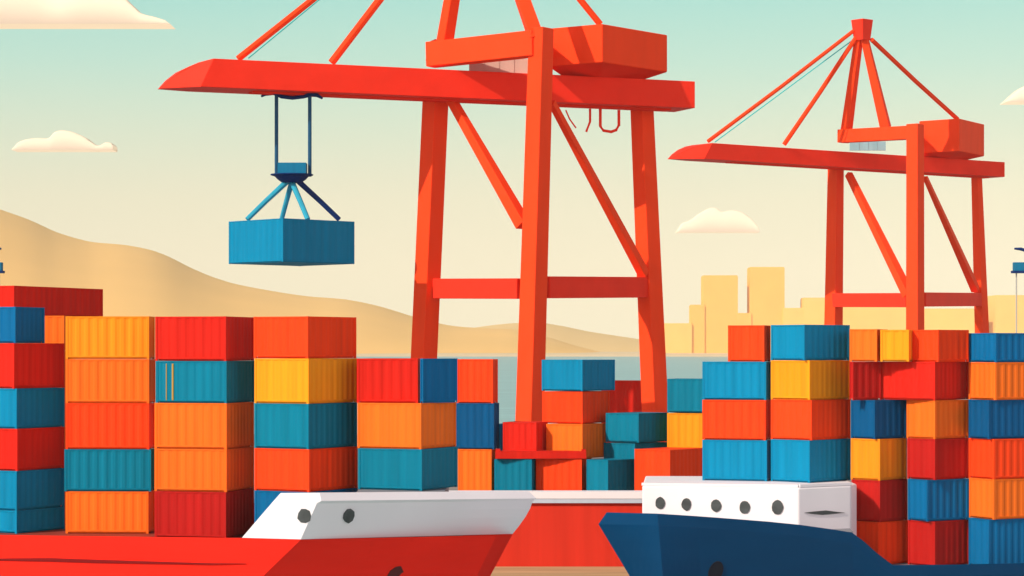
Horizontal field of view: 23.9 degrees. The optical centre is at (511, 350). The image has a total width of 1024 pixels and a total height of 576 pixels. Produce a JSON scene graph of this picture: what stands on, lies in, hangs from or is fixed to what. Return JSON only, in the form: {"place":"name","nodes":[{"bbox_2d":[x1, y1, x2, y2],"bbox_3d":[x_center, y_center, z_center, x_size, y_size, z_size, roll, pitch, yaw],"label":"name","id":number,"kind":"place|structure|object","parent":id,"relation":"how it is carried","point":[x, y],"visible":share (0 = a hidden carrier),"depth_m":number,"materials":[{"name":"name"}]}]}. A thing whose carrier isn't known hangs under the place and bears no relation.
{"place":"outdoors","nodes":[
{"label":"outdoors","id":0,"kind":"place"},
{"bbox_2d":[0,248,4,272],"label":"light mast","id":1,"kind":"object","parent":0,"point":[1,267],"visible":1,"depth_m":299.66,"materials":[{"name":"blue metal"}]},
{"bbox_2d":[12,130,116,151],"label":"cloud","id":2,"kind":"structure","parent":0,"point":[63,141],"depth_m":15410.33,"materials":[{"name":"white"}]},
{"bbox_2d":[0,0,174,28],"bbox_3d":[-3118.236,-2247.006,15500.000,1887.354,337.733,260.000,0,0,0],"label":"cloud","id":3,"kind":"structure","parent":0,"point":[70,14],"depth_m":15370.34,"materials":[{"name":"white"}]},
{"bbox_2d":[0,210,599,353],"bbox_3d":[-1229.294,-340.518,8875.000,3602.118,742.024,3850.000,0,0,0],"label":"hill","id":4,"kind":"structure","parent":0,"point":[132,280],"depth_m":8183.12,"materials":[{"name":"beige sand"}]},
{"bbox_2d":[0,0,1023,338],"label":"sky","id":5,"kind":"structure","parent":0,"point":[184,166],"materials":[{"name":"beige"}]},
{"bbox_2d":[475,323,639,351],"bbox_3d":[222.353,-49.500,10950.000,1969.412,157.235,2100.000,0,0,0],"label":"hill","id":6,"kind":"structure","parent":0,"point":[600,342],"depth_m":10453.42,"materials":[{"name":"beige sand"}]},
{"bbox_2d":[152,357,965,423],"bbox_3d":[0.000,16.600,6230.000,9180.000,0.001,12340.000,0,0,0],"label":"harbour water","id":7,"kind":"structure","parent":0,"point":[627,368],"depth_m":2137.19,"materials":[{"name":"liquid"}]},
{"bbox_2d":[0,487,535,575],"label":"container ship","id":8,"kind":"object","parent":7,"relation":"on","point":[431,532],"visible":0.98,"depth_m":137.79,"materials":[{"name":"red paint"}]},
{"bbox_2d":[0,507,64,533],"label":"shipping container","id":9,"kind":"object","parent":8,"relation":"on","point":[30,520],"visible":0.85,"depth_m":150.39,"materials":[{"name":"blue metal"}]},
{"bbox_2d":[0,468,64,510],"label":"shipping container","id":10,"kind":"object","parent":9,"relation":"on","point":[31,489],"visible":0.83,"depth_m":150.31,"materials":[{"name":"blue metal"}]},
{"bbox_2d":[0,427,64,470],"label":"shipping container","id":11,"kind":"object","parent":10,"relation":"on","point":[21,449],"visible":0.88,"depth_m":150.36,"materials":[{"name":"red metal"}]},
{"bbox_2d":[0,388,64,428],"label":"shipping container","id":12,"kind":"object","parent":11,"relation":"on","point":[31,407],"visible":0.91,"depth_m":150.39,"materials":[{"name":"blue metal"}]},
{"bbox_2d":[0,343,64,387],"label":"shipping container","id":13,"kind":"object","parent":12,"relation":"on","point":[32,365],"visible":1,"depth_m":150.49,"materials":[{"name":"red metal"}]},
{"bbox_2d":[0,307,44,342],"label":"shipping container","id":14,"kind":"object","parent":13,"relation":"on","point":[22,324],"visible":0.98,"depth_m":149.82,"materials":[{"name":"blue metal"}]},
{"bbox_2d":[59,351,65,522],"bbox_3d":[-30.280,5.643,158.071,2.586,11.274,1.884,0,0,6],"label":"shipping container","id":15,"kind":"object","parent":8,"relation":"on","point":[65,425],"visible":0.02,"depth_m":157.56,"materials":[{"name":"metal"}]},
{"bbox_2d":[45,316,65,350],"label":"shipping container","id":16,"kind":"object","parent":15,"relation":"on","point":[55,329],"visible":0.2,"depth_m":157.11,"materials":[{"name":"orange metal"}]},
{"bbox_2d":[0,286,102,315],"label":"shipping container","id":17,"kind":"object","parent":16,"relation":"on","point":[56,301],"visible":0.81,"depth_m":161.32,"materials":[{"name":"red metal"}]},
{"bbox_2d":[66,490,153,533],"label":"shipping container","id":18,"kind":"object","parent":8,"relation":"on","point":[109,511],"visible":0.85,"depth_m":149.20,"materials":[{"name":"orange metal"}]},
{"bbox_2d":[64,448,154,491],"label":"shipping container","id":19,"kind":"object","parent":18,"relation":"on","point":[108,469],"visible":0.96,"depth_m":149.15,"materials":[{"name":"teal metal"}]},
{"bbox_2d":[66,403,153,448],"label":"shipping container","id":20,"kind":"object","parent":19,"relation":"on","point":[109,425],"visible":0.89,"depth_m":149.19,"materials":[{"name":"orange metal"}]},
{"bbox_2d":[66,359,154,402],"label":"shipping container","id":21,"kind":"object","parent":20,"relation":"on","point":[110,380],"visible":1,"depth_m":149.20,"materials":[{"name":"orange metal"}]},
{"bbox_2d":[66,316,154,358],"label":"shipping container","id":22,"kind":"object","parent":21,"relation":"on","point":[110,337],"visible":1,"depth_m":149.19,"materials":[{"name":"orange metal"}]},
{"bbox_2d":[154,488,253,537],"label":"shipping container","id":23,"kind":"object","parent":8,"relation":"on","point":[228,514],"visible":0.79,"depth_m":145.84,"materials":[{"name":"red metal"}]},
{"bbox_2d":[154,446,253,491],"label":"shipping container","id":24,"kind":"object","parent":23,"relation":"on","point":[215,470],"visible":0.84,"depth_m":145.81,"materials":[{"name":"orange metal"}]},
{"bbox_2d":[154,402,253,448],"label":"shipping container","id":25,"kind":"object","parent":24,"relation":"on","point":[203,425],"visible":0.91,"depth_m":145.81,"materials":[{"name":"orange metal"}]},
{"bbox_2d":[156,361,253,402],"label":"shipping container","id":26,"kind":"object","parent":25,"relation":"on","point":[204,381],"visible":0.96,"depth_m":145.83,"materials":[{"name":"teal metal"}]},
{"bbox_2d":[155,316,253,360],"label":"shipping container","id":27,"kind":"object","parent":26,"relation":"on","point":[207,338],"visible":1,"depth_m":145.83,"materials":[{"name":"red metal"}]},
{"bbox_2d":[254,488,357,539],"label":"shipping container","id":28,"kind":"object","parent":8,"relation":"on","point":[264,500],"visible":0.23,"depth_m":145.31,"materials":[{"name":"blue metal"}]},
{"bbox_2d":[254,446,357,491],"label":"shipping container","id":29,"kind":"object","parent":28,"relation":"on","point":[302,470],"visible":0.88,"depth_m":144.91,"materials":[{"name":"orange metal"}]},
{"bbox_2d":[254,402,356,448],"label":"shipping container","id":30,"kind":"object","parent":29,"relation":"on","point":[303,426],"visible":0.86,"depth_m":144.89,"materials":[{"name":"teal metal"}]},
{"bbox_2d":[254,358,356,403],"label":"shipping container","id":31,"kind":"object","parent":30,"relation":"on","point":[304,380],"visible":0.98,"depth_m":144.90,"materials":[{"name":"yellow metal"}]},
{"bbox_2d":[254,316,355,357],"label":"shipping container","id":32,"kind":"object","parent":31,"relation":"on","point":[304,337],"visible":1,"depth_m":144.87,"materials":[{"name":"orange metal"}]},
{"bbox_2d":[358,446,457,490],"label":"shipping container","id":33,"kind":"object","parent":8,"relation":"on","point":[406,469],"visible":0.91,"depth_m":145.02,"materials":[{"name":"teal metal"}]},
{"bbox_2d":[357,402,455,448],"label":"shipping container","id":34,"kind":"object","parent":33,"relation":"on","point":[421,425],"visible":0.86,"depth_m":144.99,"materials":[{"name":"orange metal"}]},
{"bbox_2d":[357,358,432,402],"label":"shipping container","id":35,"kind":"object","parent":34,"relation":"on","point":[388,380],"visible":0.88,"depth_m":145.66,"materials":[{"name":"red metal"}]},
{"bbox_2d":[420,358,457,402],"bbox_3d":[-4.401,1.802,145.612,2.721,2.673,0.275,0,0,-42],"label":"shipping container","id":36,"kind":"object","parent":34,"relation":"on","point":[438,380],"visible":1,"depth_m":145.53,"materials":[{"name":"blue metal"}]},
{"bbox_2d":[449,490,641,566],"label":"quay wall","id":37,"kind":"structure","parent":7,"relation":"in","point":[558,528],"depth_m":178.20,"materials":[{"name":"red metal"}]},
{"bbox_2d":[599,476,1023,575],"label":"container ship","id":38,"kind":"object","parent":7,"relation":"on","point":[688,526],"visible":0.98,"depth_m":150.49,"materials":[{"name":"blue paint"}]},
{"bbox_2d":[702,439,770,480],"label":"shipping container","id":39,"kind":"object","parent":38,"relation":"on","point":[740,460],"visible":1,"depth_m":160.73,"materials":[{"name":"blue metal"}]},
{"bbox_2d":[702,400,770,439],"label":"shipping container","id":40,"kind":"object","parent":39,"relation":"on","point":[736,419],"visible":0.99,"depth_m":160.72,"materials":[{"name":"orange metal"}]},
{"bbox_2d":[702,362,770,399],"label":"shipping container","id":41,"kind":"object","parent":40,"relation":"on","point":[736,380],"visible":1,"depth_m":160.71,"materials":[{"name":"blue metal"}]},
{"bbox_2d":[728,325,769,361],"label":"shipping container","id":42,"kind":"object","parent":41,"relation":"on","point":[748,343],"visible":1,"depth_m":160.52,"materials":[{"name":"orange metal"}]},
{"bbox_2d":[771,439,849,482],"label":"shipping container","id":43,"kind":"object","parent":38,"relation":"on","point":[811,461],"visible":0.88,"depth_m":159.33,"materials":[{"name":"blue metal"}]},
{"bbox_2d":[771,399,849,439],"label":"shipping container","id":44,"kind":"object","parent":43,"relation":"on","point":[810,419],"visible":0.91,"depth_m":159.35,"materials":[{"name":"orange metal"}]},
{"bbox_2d":[771,360,849,399],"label":"shipping container","id":45,"kind":"object","parent":44,"relation":"on","point":[809,379],"visible":0.99,"depth_m":159.33,"materials":[{"name":"yellow metal"}]},
{"bbox_2d":[771,325,849,359],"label":"shipping container","id":46,"kind":"object","parent":45,"relation":"on","point":[810,342],"visible":0.99,"depth_m":159.38,"materials":[{"name":"blue metal"}]},
{"bbox_2d":[857,520,907,563],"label":"shipping container","id":47,"kind":"object","parent":38,"relation":"on","point":[887,541],"visible":0.53,"depth_m":158.98,"materials":[{"name":"orange metal"}]},
{"bbox_2d":[851,479,906,521],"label":"shipping container","id":48,"kind":"object","parent":47,"relation":"on","point":[881,501],"visible":0.76,"depth_m":158.89,"materials":[{"name":"red metal"}]},
{"bbox_2d":[851,438,906,480],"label":"shipping container","id":49,"kind":"object","parent":48,"relation":"on","point":[879,459],"visible":0.93,"depth_m":158.99,"materials":[{"name":"metal"}]},
{"bbox_2d":[851,399,905,438],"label":"shipping container","id":50,"kind":"object","parent":49,"relation":"on","point":[878,419],"visible":0.92,"depth_m":158.94,"materials":[{"name":"blue metal"}]},
{"bbox_2d":[850,362,880,399],"bbox_3d":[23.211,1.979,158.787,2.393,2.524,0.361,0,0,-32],"label":"shipping container","id":51,"kind":"object","parent":50,"relation":"on","point":[865,380],"visible":1,"depth_m":158.64,"materials":[{"name":"red metal"}]},
{"bbox_2d":[850,329,887,361],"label":"shipping container","id":52,"kind":"object","parent":51,"relation":"on","point":[864,345],"visible":0.89,"depth_m":158.42,"materials":[{"name":"orange metal"}]},
{"bbox_2d":[908,519,968,564],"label":"shipping container","id":53,"kind":"object","parent":38,"relation":"on","point":[945,542],"visible":0.84,"depth_m":158.25,"materials":[{"name":"red metal"}]},
{"bbox_2d":[908,478,968,521],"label":"shipping container","id":54,"kind":"object","parent":53,"relation":"on","point":[938,500],"visible":0.88,"depth_m":158.15,"materials":[{"name":"blue metal"}]},
{"bbox_2d":[907,438,968,479],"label":"shipping container","id":55,"kind":"object","parent":54,"relation":"on","point":[938,459],"visible":0.89,"depth_m":158.29,"materials":[{"name":"red metal"}]},
{"bbox_2d":[906,400,968,438],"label":"shipping container","id":56,"kind":"object","parent":55,"relation":"on","point":[934,419],"visible":0.88,"depth_m":158.30,"materials":[{"name":"orange metal"}]},
{"bbox_2d":[881,361,968,399],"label":"shipping container","id":57,"kind":"object","parent":56,"relation":"on","point":[911,380],"visible":0.93,"depth_m":158.47,"materials":[{"name":"red metal"}]},
{"bbox_2d":[880,330,912,361],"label":"shipping container","id":58,"kind":"object","parent":57,"relation":"on","point":[895,345],"visible":0.82,"depth_m":157.84,"materials":[{"name":"yellow metal"}]},
{"bbox_2d":[912,330,968,361],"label":"shipping container","id":59,"kind":"object","parent":57,"relation":"on","point":[940,345],"visible":1,"depth_m":157.78,"materials":[{"name":"orange metal"}]},
{"bbox_2d":[969,518,1023,563],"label":"shipping container","id":60,"kind":"object","parent":38,"relation":"on","point":[997,541],"visible":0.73,"depth_m":157.59,"materials":[{"name":"blue metal"}]},
{"bbox_2d":[969,478,1023,519],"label":"shipping container","id":61,"kind":"object","parent":60,"relation":"on","point":[993,499],"visible":0.92,"depth_m":157.62,"materials":[{"name":"orange metal"}]},
{"bbox_2d":[969,438,1023,478],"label":"shipping container","id":62,"kind":"object","parent":61,"relation":"on","point":[996,458],"visible":0.9,"depth_m":157.62,"materials":[{"name":"orange metal"}]},
{"bbox_2d":[969,399,1023,438],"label":"shipping container","id":63,"kind":"object","parent":62,"relation":"on","point":[996,419],"visible":0.9,"depth_m":157.59,"materials":[{"name":"blue metal"}]},
{"bbox_2d":[969,362,1023,399],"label":"shipping container","id":64,"kind":"object","parent":63,"relation":"on","point":[996,380],"visible":1,"depth_m":157.62,"materials":[{"name":"orange metal"}]},
{"bbox_2d":[969,333,1023,361],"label":"shipping container","id":65,"kind":"object","parent":64,"relation":"on","point":[996,347],"visible":0.99,"depth_m":157.64,"materials":[{"name":"blue metal"}]},
{"bbox_2d":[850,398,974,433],"bbox_3d":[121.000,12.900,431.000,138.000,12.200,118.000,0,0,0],"label":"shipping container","id":66,"kind":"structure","parent":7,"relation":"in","point":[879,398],"depth_m":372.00,"materials":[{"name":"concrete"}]},
{"bbox_2d":[668,18,1004,361],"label":"gantry crane","id":67,"kind":"object","parent":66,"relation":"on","point":[948,147],"visible":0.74,"depth_m":406.13,"materials":[{"name":"orange paint"}]},
{"bbox_2d":[491,567,628,575],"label":"quay ledge","id":68,"kind":"object","parent":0,"point":[559,571],"depth_m":174.12,"materials":[{"name":"beige concrete"}]},
{"bbox_2d":[356,352,770,356],"bbox_3d":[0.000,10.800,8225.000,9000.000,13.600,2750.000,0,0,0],"label":"shore","id":69,"kind":"structure","parent":0,"point":[614,354],"depth_m":6909.93,"materials":[{"name":"beige sand"}]},
{"bbox_2d":[664,323,691,352],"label":"city building","id":70,"kind":"structure","parent":69,"relation":"on","point":[678,337],"depth_m":7150.00,"materials":[{"name":"stone"}]},
{"bbox_2d":[689,305,704,352],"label":"city building","id":71,"kind":"structure","parent":69,"relation":"on","point":[697,317],"depth_m":7156.00,"materials":[{"name":"stone"}]},
{"bbox_2d":[701,275,737,352],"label":"tower block","id":72,"kind":"structure","parent":69,"relation":"on","point":[719,297],"depth_m":7160.00,"materials":[{"name":"concrete"}]},
{"bbox_2d":[737,313,750,324],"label":"city building","id":73,"kind":"structure","parent":69,"relation":"on","point":[743,318],"depth_m":7158.00,"materials":[{"name":"concrete"}]},
{"bbox_2d":[747,267,784,352],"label":"tower block","id":74,"kind":"structure","parent":69,"relation":"on","point":[765,295],"depth_m":7162.00,"materials":[{"name":"stone"}]},
{"bbox_2d":[783,308,803,324],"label":"city building","id":75,"kind":"structure","parent":69,"relation":"on","point":[793,316],"depth_m":7154.00,"materials":[{"name":"stone"}]},
{"bbox_2d":[800,298,824,324],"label":"city building","id":76,"kind":"structure","parent":69,"relation":"on","point":[814,310],"depth_m":7152.00,"materials":[{"name":"stone"}]},
{"bbox_2d":[843,307,905,329],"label":"city building","id":77,"kind":"structure","parent":69,"relation":"on","point":[891,318],"depth_m":7153.00,"materials":[{"name":"concrete"}]},
{"bbox_2d":[924,308,974,332],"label":"city building","id":78,"kind":"structure","parent":69,"relation":"on","point":[948,318],"depth_m":7155.00,"materials":[{"name":"stone"}]},
{"bbox_2d":[988,295,1023,332],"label":"city building","id":79,"kind":"structure","parent":69,"relation":"on","point":[1002,313],"depth_m":7152.00,"materials":[{"name":"stone"}]},
{"bbox_2d":[152,434,974,519],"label":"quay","id":80,"kind":"structure","parent":0,"point":[453,488],"depth_m":214.03,"materials":[{"name":"concrete"}]},
{"bbox_2d":[158,0,694,441],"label":"gantry crane","id":81,"kind":"object","parent":80,"relation":"on","point":[599,65],"visible":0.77,"depth_m":253.98,"materials":[{"name":"orange paint"}]},
{"bbox_2d":[245,93,340,220],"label":"container hoist","id":82,"kind":"object","parent":81,"relation":"hanging from","point":[290,175],"visible":0.97,"depth_m":248.22,"materials":[{"name":"blue paint"}]},
{"bbox_2d":[229,218,353,265],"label":"shipping container","id":83,"kind":"object","parent":82,"relation":"hanging from","point":[291,242],"visible":1,"depth_m":245.73,"materials":[{"name":"blue metal"}]},
{"bbox_2d":[458,449,495,489],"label":"shipping container","id":84,"kind":"object","parent":80,"relation":"on","point":[475,469],"visible":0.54,"depth_m":193.37,"materials":[{"name":"orange metal"}]},
{"bbox_2d":[456,403,498,448],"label":"shipping container","id":85,"kind":"object","parent":84,"relation":"on","point":[477,425],"visible":0.98,"depth_m":193.42,"materials":[{"name":"blue metal"}]},
{"bbox_2d":[458,359,497,402],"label":"shipping container","id":86,"kind":"object","parent":85,"relation":"on","point":[477,380],"visible":0.96,"depth_m":193.42,"materials":[{"name":"orange metal"}]},
{"bbox_2d":[497,423,502,449],"bbox_3d":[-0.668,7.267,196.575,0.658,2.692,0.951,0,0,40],"label":"shipping container","id":87,"kind":"object","parent":80,"relation":"on","point":[501,436],"visible":0.2,"depth_m":196.20,"materials":[{"name":"metal"}]},
{"bbox_2d":[494,459,535,489],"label":"shipping container","id":88,"kind":"object","parent":80,"relation":"on","point":[514,474],"visible":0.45,"depth_m":191.94,"materials":[{"name":"teal metal"}]},
{"bbox_2d":[536,458,590,489],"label":"shipping container","id":89,"kind":"object","parent":80,"relation":"on","point":[560,474],"visible":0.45,"depth_m":192.06,"materials":[{"name":"orange metal"}]},
{"bbox_2d":[495,449,585,458],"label":"flat rack","id":90,"kind":"object","parent":89,"relation":"on","point":[539,454],"visible":1,"depth_m":191.55,"materials":[{"name":"red metal"}]},
{"bbox_2d":[503,421,547,450],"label":"shipping container","id":91,"kind":"object","parent":90,"relation":"on","point":[524,435],"visible":0.95,"depth_m":193.22,"materials":[{"name":"red metal"}]},
{"bbox_2d":[546,423,605,457],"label":"shipping container","id":92,"kind":"object","parent":89,"relation":"on","point":[590,438],"visible":0.74,"depth_m":193.49,"materials":[{"name":"orange metal"}]},
{"bbox_2d":[542,391,609,423],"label":"shipping container","id":93,"kind":"object","parent":92,"relation":"on","point":[580,407],"visible":0.89,"depth_m":194.92,"materials":[{"name":"orange metal"}]},
{"bbox_2d":[542,359,614,390],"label":"shipping container","id":94,"kind":"object","parent":93,"relation":"on","point":[578,375],"visible":1,"depth_m":195.04,"materials":[{"name":"blue metal"}]},
{"bbox_2d":[586,458,633,489],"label":"shipping container","id":95,"kind":"object","parent":80,"relation":"on","point":[610,474],"visible":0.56,"depth_m":190.69,"materials":[{"name":"teal metal"}]},
{"bbox_2d":[604,442,666,458],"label":"shipping container","id":96,"kind":"object","parent":80,"relation":"on","point":[625,450],"visible":0.24,"depth_m":194.46,"materials":[{"name":"teal metal"}]},
{"bbox_2d":[606,412,666,442],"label":"shipping container","id":97,"kind":"object","parent":96,"relation":"on","point":[635,427],"visible":1,"depth_m":194.30,"materials":[{"name":"teal metal"}]},
{"bbox_2d":[634,447,701,489],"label":"shipping container","id":98,"kind":"object","parent":80,"relation":"on","point":[669,461],"visible":0.63,"depth_m":189.79,"materials":[{"name":"orange metal"}]},
{"bbox_2d":[667,412,701,447],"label":"shipping container","id":99,"kind":"object","parent":98,"relation":"on","point":[684,429],"visible":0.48,"depth_m":193.77,"materials":[{"name":"metal"}]},
{"bbox_2d":[667,378,701,412],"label":"shipping container","id":100,"kind":"object","parent":99,"relation":"on","point":[684,394],"visible":0.63,"depth_m":193.77,"materials":[{"name":"teal metal"}]},
{"bbox_2d":[1011,247,1023,332],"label":"light mast","id":101,"kind":"object","parent":80,"relation":"on","point":[1018,267],"visible":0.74,"depth_m":299.46,"materials":[{"name":"metal"}]},
{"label":"shipping container","id":102,"kind":"object","parent":80,"relation":"on","visible":0},
{"bbox_2d":[601,380,641,412],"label":"shipping container","id":103,"kind":"object","parent":102,"relation":"on","point":[625,395],"visible":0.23,"depth_m":279.01,"materials":[{"name":"red metal"}]},
{"bbox_2d":[676,207,759,232],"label":"cloud","id":104,"kind":"structure","parent":0,"point":[712,220],"depth_m":15410.30,"materials":[{"name":"white"}]},
{"bbox_2d":[1000,87,1023,104],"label":"cloud","id":105,"kind":"structure","parent":0,"point":[1016,97],"depth_m":15410.45,"materials":[{"name":"white"}]}
]}

